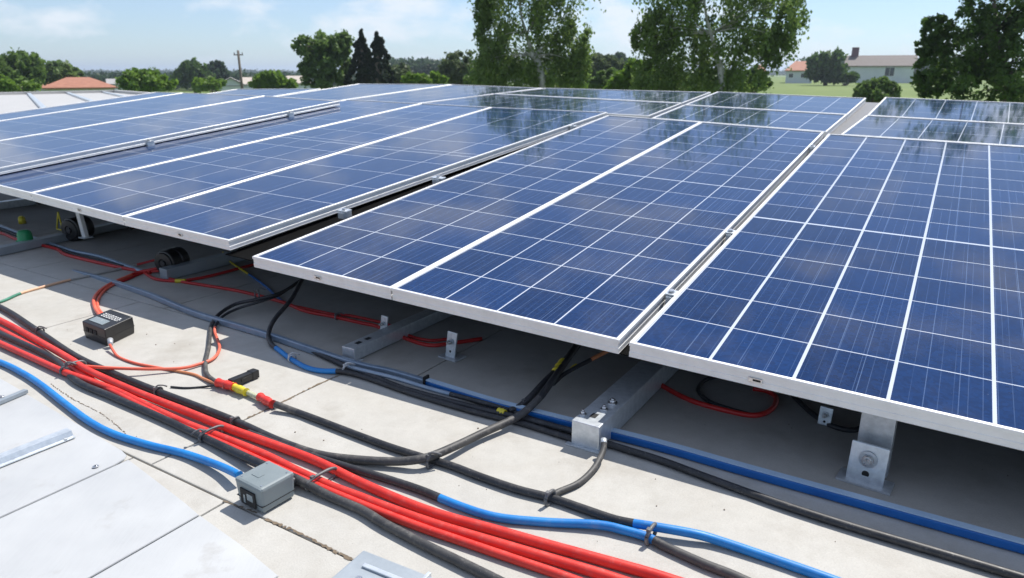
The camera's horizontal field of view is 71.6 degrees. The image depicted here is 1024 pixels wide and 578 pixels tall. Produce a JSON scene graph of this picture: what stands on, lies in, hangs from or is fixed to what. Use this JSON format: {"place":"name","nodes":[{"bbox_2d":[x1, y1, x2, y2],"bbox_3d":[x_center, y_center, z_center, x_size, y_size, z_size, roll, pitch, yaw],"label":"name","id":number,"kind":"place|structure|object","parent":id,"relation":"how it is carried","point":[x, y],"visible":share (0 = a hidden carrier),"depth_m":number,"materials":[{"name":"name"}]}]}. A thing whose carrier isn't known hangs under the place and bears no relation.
{"place":"outdoors","nodes":[
{"label":"outdoors","id":0,"kind":"place"},
{"bbox_2d":[0,90,151,113],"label":"metal roof","id":1,"kind":"structure","parent":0,"point":[14,101],"depth_m":19.34,"materials":[{"name":"metal"}]},
{"bbox_2d":[225,139,546,260],"bbox_3d":[0.337,-1.142,5.465,0.320,0.613,5.799,10,20,30],"label":"gap strip","id":2,"kind":"object","parent":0,"point":[247,252],"visible":0.29,"depth_m":3.65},
{"bbox_2d":[123,107,606,250],"bbox_3d":[-0.600,-0.925,4.903,1.155,0.464,3.828,9,19,28],"label":"solar panel","id":3,"kind":"object","parent":2,"relation":"on","point":[241,214],"visible":0.98,"depth_m":4.28,"materials":[{"name":"glass"}]},
{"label":"gap strip","id":4,"kind":"object","parent":3,"relation":"attached to","visible":0},
{"bbox_2d":[30,103,489,224],"bbox_3d":[-1.501,-1.097,5.401,1.015,0.460,3.753,10,20,29],"label":"solar panel","id":5,"kind":"object","parent":4,"relation":"on","point":[115,198],"visible":0.94,"depth_m":4.72,"materials":[{"name":"glass"}]},
{"bbox_2d":[252,115,699,299],"bbox_3d":[0.185,-0.727,4.396,0.831,0.469,3.851,10,20,30],"label":"solar panel","id":6,"kind":"object","parent":2,"relation":"on","point":[381,250],"visible":0.98,"depth_m":3.59,"materials":[{"name":"glass"}]},
{"bbox_2d":[424,94,681,117],"bbox_3d":[0.329,-1.788,6.917,2.498,0.179,0.858,10,19,28],"label":"solar panel","id":7,"kind":"object","parent":2,"relation":"on","point":[641,109],"visible":0.83,"depth_m":6.79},
{"bbox_2d":[348,84,539,102],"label":"solar panel","id":8,"kind":"object","parent":7,"relation":"attached to","point":[444,92],"visible":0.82,"depth_m":7.84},
{"bbox_2d":[276,84,450,100],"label":"solar panel","id":9,"kind":"object","parent":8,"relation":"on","point":[340,93],"visible":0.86,"depth_m":8.29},
{"bbox_2d":[496,88,710,105],"bbox_3d":[0.912,-2.014,7.431,2.120,0.152,0.776,11,20,31],"label":"solar panel","id":10,"kind":"object","parent":2,"relation":"on","point":[684,97],"visible":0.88,"depth_m":7.27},
{"bbox_2d":[0,0,1023,71],"label":"sky","id":11,"kind":"structure","parent":0,"point":[109,35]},
{"bbox_2d":[33,75,1023,101],"bbox_3d":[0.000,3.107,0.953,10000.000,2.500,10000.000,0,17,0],"label":"ground","id":12,"kind":"structure","parent":0,"point":[780,86],"depth_m":83.60,"materials":[{"name":"green plant"}]},
{"bbox_2d":[0,73,41,91],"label":"bush","id":13,"kind":"object","parent":12,"relation":"on","point":[7,84],"visible":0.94,"depth_m":43.49,"materials":[{"name":"green plant"}]},
{"bbox_2d":[0,47,47,91],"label":"tree","id":14,"kind":"object","parent":12,"relation":"on","point":[18,66],"visible":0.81,"depth_m":55.27,"materials":[{"name":"green plant"}]},
{"bbox_2d":[43,59,83,85],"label":"tree","id":15,"kind":"object","parent":12,"relation":"on","point":[58,69],"visible":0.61,"depth_m":76.59,"materials":[{"name":"green plant"}]},
{"bbox_2d":[42,77,117,90],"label":"house","id":16,"kind":"structure","parent":12,"relation":"on","point":[76,83],"depth_m":71.22,"materials":[{"name":"ceramic"}]},
{"bbox_2d":[114,67,178,91],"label":"bush","id":17,"kind":"object","parent":12,"relation":"on","point":[143,79],"visible":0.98,"depth_m":50.94,"materials":[{"name":"green plant"}]},
{"bbox_2d":[168,57,215,92],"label":"tree","id":18,"kind":"object","parent":12,"relation":"on","point":[185,72],"visible":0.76,"depth_m":113.14,"materials":[{"name":"green plant"}]},
{"bbox_2d":[191,75,227,92],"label":"bush","id":19,"kind":"object","parent":12,"relation":"on","point":[199,85],"visible":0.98,"depth_m":66.17,"materials":[{"name":"green plant"}]},
{"bbox_2d":[207,59,231,91],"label":"tree","id":20,"kind":"object","parent":12,"relation":"on","point":[219,68],"visible":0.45,"depth_m":132.36,"materials":[{"name":"green plant"}]},
{"bbox_2d":[220,77,245,90],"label":"house","id":21,"kind":"structure","parent":12,"relation":"on","point":[232,83],"depth_m":85.37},
{"bbox_2d":[33,69,456,90],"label":"nearer wood","id":22,"kind":"object","parent":12,"relation":"on","point":[102,76],"visible":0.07,"depth_m":171.94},
{"bbox_2d":[247,69,298,88],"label":"bush","id":23,"kind":"object","parent":12,"relation":"on","point":[270,79],"visible":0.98,"depth_m":55.89,"materials":[{"name":"green plant"}]},
{"bbox_2d":[290,29,354,88],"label":"tree","id":24,"kind":"object","parent":12,"relation":"on","point":[322,53],"visible":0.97,"depth_m":47.30,"materials":[{"name":"green plant"}]},
{"bbox_2d":[343,28,373,85],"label":"conifer","id":25,"kind":"object","parent":12,"relation":"on","point":[361,47],"visible":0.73,"depth_m":46.41,"materials":[{"name":"green plant"}]},
{"bbox_2d":[357,31,397,83],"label":"conifer","id":26,"kind":"object","parent":12,"relation":"on","point":[375,66],"visible":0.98,"depth_m":45.78,"materials":[{"name":"green plant"}]},
{"bbox_2d":[383,60,412,83],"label":"tree","id":27,"kind":"object","parent":12,"relation":"on","point":[400,70],"visible":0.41,"depth_m":61.16,"materials":[{"name":"green plant"}]},
{"bbox_2d":[401,70,448,83],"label":"bush","id":28,"kind":"object","parent":12,"relation":"on","point":[434,77],"visible":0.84,"depth_m":42.59,"materials":[{"name":"green plant"}]},
{"bbox_2d":[438,49,474,84],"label":"tree","id":29,"kind":"object","parent":12,"relation":"on","point":[456,71],"visible":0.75,"depth_m":56.76,"materials":[{"name":"green plant"}]},
{"bbox_2d":[380,56,641,84],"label":"wood","id":30,"kind":"object","parent":12,"relation":"on","point":[425,65],"visible":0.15,"depth_m":177.50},
{"bbox_2d":[464,0,605,88],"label":"tree","id":31,"kind":"object","parent":12,"relation":"on","point":[554,51],"visible":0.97,"depth_m":28.07,"materials":[{"name":"plant"}]},
{"bbox_2d":[82,68,1023,75],"bbox_3d":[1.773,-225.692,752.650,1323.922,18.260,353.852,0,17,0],"label":"distant wood","id":32,"kind":"object","parent":12,"relation":"on","point":[782,72],"visible":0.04,"depth_m":761.02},
{"bbox_2d":[577,52,625,82],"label":"tree","id":33,"kind":"object","parent":12,"relation":"on","point":[601,61],"visible":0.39,"depth_m":70.12,"materials":[{"name":"green plant"}]},
{"bbox_2d":[588,67,617,88],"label":"bush","id":34,"kind":"object","parent":12,"relation":"on","point":[600,80],"visible":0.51,"depth_m":41.58,"materials":[{"name":"green plant"}]},
{"bbox_2d":[603,57,654,89],"bbox_3d":[5.699,-7.838,32.608,3.142,5.446,1.908,0,17,0],"label":"bush","id":35,"kind":"object","parent":12,"relation":"on","point":[619,79],"visible":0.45,"depth_m":31.93,"materials":[{"name":"green plant"}]},
{"bbox_2d":[626,0,812,93],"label":"tree","id":36,"kind":"object","parent":12,"relation":"on","point":[657,45],"visible":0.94,"depth_m":24.39,"materials":[{"name":"plant"}]},
{"bbox_2d":[734,65,773,92],"bbox_3d":[12.374,-9.107,37.035,2.113,4.991,1.293,4,18,13],"label":"tree","id":37,"kind":"object","parent":12,"relation":"on","point":[751,71],"visible":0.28,"depth_m":36.23,"materials":[{"name":"green plant"}]},
{"bbox_2d":[784,61,811,82],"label":"house","id":38,"kind":"structure","parent":12,"relation":"on","point":[795,73],"depth_m":125.36,"materials":[{"name":"paint"}]},
{"bbox_2d":[802,46,849,84],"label":"tree","id":39,"kind":"object","parent":12,"relation":"on","point":[822,66],"visible":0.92,"depth_m":103.84,"materials":[{"name":"green plant"}]},
{"bbox_2d":[827,70,859,85],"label":"bush","id":40,"kind":"object","parent":12,"relation":"on","point":[845,77],"visible":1,"depth_m":102.80,"materials":[{"name":"green plant"}]},
{"bbox_2d":[851,76,902,102],"bbox_3d":[18.533,-8.757,36.669,1.963,4.404,2.169,-13,21,-36],"label":"bush","id":41,"kind":"object","parent":12,"relation":"on","point":[876,90],"visible":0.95,"depth_m":35.87,"materials":[{"name":"green plant"}]},
{"bbox_2d":[845,47,917,82],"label":"house","id":42,"kind":"structure","parent":12,"relation":"on","point":[897,68],"depth_m":128.90,"materials":[{"name":"paint"}]},
{"bbox_2d":[909,0,1023,102],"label":"tree","id":43,"kind":"object","parent":12,"relation":"on","point":[998,40],"visible":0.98,"depth_m":19.05,"materials":[{"name":"green plant"}]},
{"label":"roof base","id":44,"kind":"structure","parent":12,"relation":"on","visible":0},
{"bbox_2d":[0,174,1023,577],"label":"roof","id":45,"kind":"structure","parent":44,"relation":"on","point":[962,478],"depth_m":2.22,"materials":[{"name":"concrete"}]},
{"bbox_2d":[0,198,35,209],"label":"support rail","id":46,"kind":"object","parent":45,"relation":"on","point":[12,203],"depth_m":5.98,"materials":[{"name":"metal"}]},
{"bbox_2d":[16,229,32,241],"bbox_3d":[-3.166,-0.327,4.618,0.108,0.119,0.108,0,17,0],"label":"pipe cap","id":47,"kind":"object","parent":45,"relation":"on","point":[24,235],"visible":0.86,"depth_m":4.58,"materials":[{"name":"green plastic"}]},
{"bbox_2d":[0,228,123,265],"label":"cable","id":48,"kind":"object","parent":45,"relation":"on","point":[62,249],"visible":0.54,"depth_m":4.41,"materials":[{"name":"red rubber"}]},
{"bbox_2d":[0,379,126,517],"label":"metal sheet","id":49,"kind":"object","parent":45,"relation":"on","point":[33,478],"visible":0.92,"depth_m":2.12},
{"bbox_2d":[0,389,27,404],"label":"edge trim","id":50,"kind":"structure","parent":49,"relation":"on","point":[10,397],"depth_m":2.48,"materials":[{"name":"metal"}]},
{"bbox_2d":[0,428,75,467],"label":"metal profile","id":51,"kind":"object","parent":49,"relation":"on","point":[15,454],"visible":1,"depth_m":2.13,"materials":[{"name":"metal"}]},
{"bbox_2d":[0,222,128,255],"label":"support rail","id":52,"kind":"object","parent":45,"relation":"on","point":[10,248],"depth_m":4.66,"materials":[{"name":"metal"}]},
{"bbox_2d":[75,212,92,238],"bbox_3d":[-2.815,-0.468,4.632,0.106,0.270,0.060,10,20,30],"label":"support post","id":53,"kind":"object","parent":52,"relation":"on","point":[82,225],"visible":0.73,"depth_m":4.64,"materials":[{"name":"metal"}]},
{"bbox_2d":[0,224,143,270],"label":"cable","id":54,"kind":"object","parent":45,"relation":"on","point":[99,256],"visible":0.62,"depth_m":4.41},
{"bbox_2d":[0,231,151,273],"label":"cable","id":55,"kind":"object","parent":45,"relation":"on","point":[60,251],"visible":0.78,"depth_m":4.30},
{"bbox_2d":[0,259,153,302],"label":"cable","id":56,"kind":"object","parent":45,"relation":"on","point":[59,282],"visible":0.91,"depth_m":3.86,"materials":[{"name":"red rubber"}]},
{"bbox_2d":[61,215,94,240],"bbox_3d":[-2.955,-0.411,4.822,0.160,0.160,0.140,5,18,17],"label":"cable drum","id":57,"kind":"object","parent":45,"relation":"on","point":[70,229],"visible":0.84,"depth_m":4.77,"materials":[{"name":"black plastic"}]},
{"bbox_2d":[0,460,198,577],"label":"metal sheet","id":58,"kind":"object","parent":45,"relation":"on","point":[94,525],"visible":1,"depth_m":1.79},
{"bbox_2d":[82,309,134,345],"bbox_3d":[-1.734,0.168,3.068,0.292,0.079,0.161,12,21,34],"label":"adapter box","id":59,"kind":"object","parent":45,"relation":"on","point":[108,327],"visible":1,"depth_m":3.03,"materials":[{"name":"black plastic"}]},
{"bbox_2d":[0,359,242,477],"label":"cable","id":60,"kind":"object","parent":45,"relation":"on","point":[123,437],"visible":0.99,"depth_m":2.20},
{"bbox_2d":[92,267,157,314],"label":"cable","id":61,"kind":"object","parent":45,"relation":"on","point":[94,297],"visible":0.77,"depth_m":3.76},
{"bbox_2d":[96,270,158,312],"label":"cable","id":62,"kind":"object","parent":45,"relation":"on","point":[109,287],"visible":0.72,"depth_m":3.76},
{"bbox_2d":[109,344,213,383],"bbox_3d":[-1.364,0.295,2.744,0.703,0.029,0.054,9,19,28],"label":"cable","id":63,"kind":"object","parent":45,"relation":"on","point":[153,366],"visible":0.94,"depth_m":2.75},
{"bbox_2d":[154,246,189,270],"bbox_3d":[-1.938,-0.160,4.038,0.140,0.140,0.140,5,18,17],"label":"cable drum","id":64,"kind":"object","parent":45,"relation":"on","point":[171,256],"visible":0.78,"depth_m":3.99,"materials":[{"name":"black plastic"}]},
{"bbox_2d":[93,516,277,577],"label":"metal sheet","id":65,"kind":"object","parent":45,"relation":"on","point":[199,547],"visible":1,"depth_m":1.67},
{"bbox_2d":[87,292,285,370],"bbox_3d":[-1.227,0.153,3.091,0.366,0.089,1.129,9,19,26],"label":"cable","id":66,"kind":"object","parent":45,"relation":"on","point":[182,367],"visible":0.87,"depth_m":2.74,"materials":[{"name":"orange rubber"}]},
{"bbox_2d":[143,263,253,282],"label":"cable","id":67,"kind":"object","parent":45,"relation":"on","point":[195,278],"visible":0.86,"depth_m":3.95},
{"bbox_2d":[159,249,244,278],"bbox_3d":[-0.903,-0.540,5.405,0.102,0.064,3.761,11,20,31],"label":"support rail","id":68,"kind":"object","parent":45,"relation":"on","point":[196,265],"visible":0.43,"depth_m":4.05,"materials":[{"name":"metal"}]},
{"bbox_2d":[51,374,352,559],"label":"roof joint dirt","id":69,"kind":"structure","parent":45,"relation":"on","point":[347,557],"depth_m":1.82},
{"bbox_2d":[214,368,276,408],"bbox_3d":[-0.904,0.352,2.541,0.320,0.037,0.154,11,20,32],"label":"cable connector","id":70,"kind":"object","parent":45,"relation":"on","point":[233,383],"visible":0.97,"depth_m":2.54,"materials":[{"name":"plastic"}]},
{"bbox_2d":[72,269,422,383],"bbox_3d":[-1.447,0.127,3.336,2.761,0.058,0.074,12,21,34],"label":"cable duct","id":71,"kind":"object","parent":45,"relation":"on","point":[304,347],"visible":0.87,"depth_m":3.10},
{"bbox_2d":[203,279,299,386],"bbox_3d":[-1.196,0.144,3.102,0.350,0.108,1.195,0,17,0],"label":"cable","id":72,"kind":"object","parent":45,"relation":"on","point":[207,353],"visible":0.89,"depth_m":3.28,"materials":[{"name":"black rubber"}]},
{"bbox_2d":[0,330,503,577],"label":"cable","id":73,"kind":"object","parent":45,"relation":"on","point":[450,557],"visible":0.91,"depth_m":1.93,"materials":[{"name":"black rubber"}]},
{"bbox_2d":[235,461,298,512],"bbox_3d":[-0.644,0.522,1.910,0.111,0.076,0.159,12,20,33],"label":"junction box","id":74,"kind":"object","parent":73,"relation":"attached to","point":[266,486],"visible":0.99,"depth_m":1.86,"materials":[{"name":"grey plastic"}]},
{"bbox_2d":[0,304,581,465],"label":"cable","id":75,"kind":"object","parent":45,"relation":"on","point":[529,407],"visible":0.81,"depth_m":2.31,"materials":[{"name":"black rubber"}]},
{"bbox_2d":[553,351,608,385],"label":"cable","id":76,"kind":"object","parent":75,"relation":"on","point":[581,364],"visible":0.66,"depth_m":2.57,"materials":[{"name":"black rubber"}]},
{"bbox_2d":[0,327,581,577],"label":"cable","id":77,"kind":"object","parent":45,"relation":"on","point":[515,559],"visible":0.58,"depth_m":1.74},
{"bbox_2d":[0,340,629,577],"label":"cable","id":78,"kind":"object","parent":45,"relation":"on","point":[592,571],"visible":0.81,"depth_m":1.84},
{"bbox_2d":[168,277,482,346],"bbox_3d":[-1.071,0.093,3.420,2.058,0.017,0.185,9,19,27],"label":"cable","id":79,"kind":"object","parent":45,"relation":"on","point":[417,342],"visible":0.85,"depth_m":3.30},
{"bbox_2d":[0,317,682,577],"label":"cable","id":80,"kind":"object","parent":45,"relation":"on","point":[611,562],"visible":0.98,"depth_m":1.91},
{"bbox_2d":[284,303,446,341],"bbox_3d":[-0.695,0.146,3.245,0.986,0.018,0.085,10,20,30],"label":"cable","id":81,"kind":"object","parent":45,"relation":"on","point":[379,322],"visible":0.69,"depth_m":3.25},
{"bbox_2d":[333,551,431,577],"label":"cover plate","id":82,"kind":"object","parent":45,"relation":"on","point":[363,564],"visible":1,"depth_m":1.59,"materials":[{"name":"metal"}]},
{"bbox_2d":[342,309,452,360],"bbox_3d":[0.678,-0.370,4.862,0.098,0.057,5.062,10,20,30],"label":"support rail","id":83,"kind":"object","parent":45,"relation":"on","point":[362,347],"visible":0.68,"depth_m":2.99,"materials":[{"name":"metal"}]},
{"bbox_2d":[266,278,571,441],"bbox_3d":[-0.574,0.212,2.755,0.448,0.180,1.912,-13,21,-37],"label":"cable","id":84,"kind":"object","parent":45,"relation":"on","point":[483,414],"visible":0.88,"depth_m":2.55,"materials":[{"name":"black rubber"}]},
{"bbox_2d":[347,365,552,422],"bbox_3d":[-0.255,0.365,2.511,0.904,0.035,0.034,10,20,29],"label":"cable","id":85,"kind":"object","parent":45,"relation":"on","point":[439,391],"visible":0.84,"depth_m":2.51,"materials":[{"name":"blue rubber"}]},
{"bbox_2d":[438,331,466,361],"bbox_3d":[-0.240,0.224,2.840,0.094,0.107,0.070,13,21,36],"label":"mounting bracket","id":86,"kind":"object","parent":45,"relation":"on","point":[450,354],"visible":1,"depth_m":2.83,"materials":[{"name":"metal"}]},
{"bbox_2d":[247,429,750,577],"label":"cable","id":87,"kind":"object","parent":45,"relation":"on","point":[691,558],"visible":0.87,"depth_m":1.79,"materials":[{"name":"black rubber"}]},
{"bbox_2d":[508,343,577,412],"bbox_3d":[0.156,0.291,2.584,0.065,0.117,0.597,10,19,28],"label":"cable","id":88,"kind":"object","parent":45,"relation":"on","point":[533,393],"visible":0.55,"depth_m":2.43,"materials":[{"name":"black rubber"}]},
{"bbox_2d":[273,401,840,577],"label":"cable","id":89,"kind":"object","parent":45,"relation":"on","point":[767,557],"visible":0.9,"depth_m":1.84,"materials":[{"name":"black rubber"}]},
{"bbox_2d":[552,438,606,495],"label":"cable","id":90,"kind":"object","parent":45,"relation":"on","point":[585,477],"visible":0.95,"depth_m":2.00,"materials":[{"name":"rubber"}]},
{"bbox_2d":[565,360,678,453],"bbox_3d":[1.635,-0.230,4.330,0.124,0.101,5.387,10,20,30],"label":"support rail","id":91,"kind":"object","parent":45,"relation":"on","point":[624,399],"visible":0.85,"depth_m":2.29,"materials":[{"name":"metal"}]},
{"bbox_2d":[311,352,1023,577],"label":"cable","id":92,"kind":"object","parent":45,"relation":"on","point":[988,567],"visible":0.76,"depth_m":1.88,"materials":[{"name":"black rubber"}]},
{"bbox_2d":[661,383,778,417],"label":"cable","id":93,"kind":"object","parent":45,"relation":"on","point":[773,406],"visible":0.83,"depth_m":2.42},
{"bbox_2d":[696,376,746,411],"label":"cable","id":94,"kind":"object","parent":45,"relation":"on","point":[700,393],"visible":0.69,"depth_m":2.49,"materials":[{"name":"black rubber"}]},
{"bbox_2d":[425,378,1023,553],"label":"cable duct","id":95,"kind":"object","parent":45,"relation":"on","point":[952,526],"visible":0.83,"depth_m":1.94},
{"bbox_2d":[790,395,859,432],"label":"cable","id":96,"kind":"object","parent":45,"relation":"on","point":[806,408],"visible":0.59,"depth_m":2.29,"materials":[{"name":"black rubber"}]},
{"bbox_2d":[817,405,833,425],"bbox_3d":[1.009,0.414,2.290,0.040,0.059,0.038,13,21,36],"label":"mounting bracket","id":97,"kind":"object","parent":45,"relation":"on","point":[825,415],"visible":1,"depth_m":2.29,"materials":[{"name":"metal"}]},
{"bbox_2d":[835,413,897,495],"bbox_3d":[1.004,0.438,1.979,0.140,0.202,0.124,13,21,36],"label":"mounting bracket","id":98,"kind":"object","parent":45,"relation":"on","point":[868,466],"visible":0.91,"depth_m":1.98,"materials":[{"name":"metal"}]},
{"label":"wind deflector","id":99,"kind":"object","parent":45,"relation":"on","visible":0},
{"bbox_2d":[207,88,319,95],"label":"solar panel","id":100,"kind":"object","parent":99,"relation":"on","point":[270,92],"visible":0.49,"depth_m":8.55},
{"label":"gap strip","id":101,"kind":"object","parent":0,"visible":0},
{"bbox_2d":[0,96,339,174],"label":"solar panel","id":102,"kind":"object","parent":101,"relation":"on","point":[32,151],"visible":1,"depth_m":5.89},
{"bbox_2d":[0,99,420,200],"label":"solar panel","id":103,"kind":"object","parent":101,"relation":"on","point":[23,184],"visible":0.76,"depth_m":5.32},
{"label":"gap strip","id":104,"kind":"object","parent":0,"visible":0},
{"bbox_2d":[0,93,259,139],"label":"solar panel","id":105,"kind":"object","parent":104,"relation":"on","point":[41,123],"visible":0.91,"depth_m":6.90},
{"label":"gap strip","id":106,"kind":"object","parent":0,"visible":0},
{"bbox_2d":[0,92,177,120],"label":"solar panel","id":107,"kind":"object","parent":106,"relation":"on","point":[29,112],"visible":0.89,"depth_m":7.48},
{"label":"solar panel","id":108,"kind":"object","parent":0,"visible":0},
{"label":"gap strip","id":109,"kind":"object","parent":108,"relation":"attached to","visible":0},
{"bbox_2d":[629,134,1023,450],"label":"solar panel","id":110,"kind":"object","parent":109,"relation":"on","point":[883,277],"visible":1,"depth_m":2.48,"materials":[{"name":"glass"}]},
{"bbox_2d":[619,138,823,355],"bbox_3d":[1.393,-0.483,3.793,0.120,0.419,3.959,10,20,30],"label":"gap strip","id":111,"kind":"object","parent":110,"relation":"attached to","point":[625,350],"visible":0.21,"depth_m":2.76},
{"bbox_2d":[391,122,823,353],"bbox_3d":[0.919,-0.561,3.936,0.930,0.465,3.791,10,20,30],"label":"solar panel","id":112,"kind":"object","parent":111,"relation":"on","point":[607,261],"visible":1,"depth_m":3.06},
{"bbox_2d":[653,105,846,137],"bbox_3d":[1.920,-1.385,5.806,1.418,0.173,0.800,12,21,34],"label":"solar panel","id":113,"kind":"object","parent":111,"relation":"on","point":[827,123],"visible":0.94,"depth_m":5.76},
{"bbox_2d":[831,102,878,134],"bbox_3d":[2.815,-1.380,5.771,0.170,0.202,1.883,11,20,31],"label":"gap strip","id":114,"kind":"object","parent":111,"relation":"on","point":[864,110],"visible":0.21,"depth_m":5.85,"materials":[{"name":"metal"}]},
{"bbox_2d":[685,92,865,119],"bbox_3d":[2.397,-1.684,6.473,1.389,0.185,0.965,11,20,32],"label":"solar panel","id":115,"kind":"object","parent":114,"relation":"on","point":[849,106],"visible":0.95,"depth_m":6.44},
{"bbox_2d":[841,115,1023,145],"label":"solar panel","id":116,"kind":"object","parent":114,"relation":"on","point":[1009,134],"visible":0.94,"depth_m":5.04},
{"bbox_2d":[868,97,1023,123],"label":"solar panel","id":117,"kind":"object","parent":114,"relation":"on","point":[986,111],"visible":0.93,"depth_m":5.77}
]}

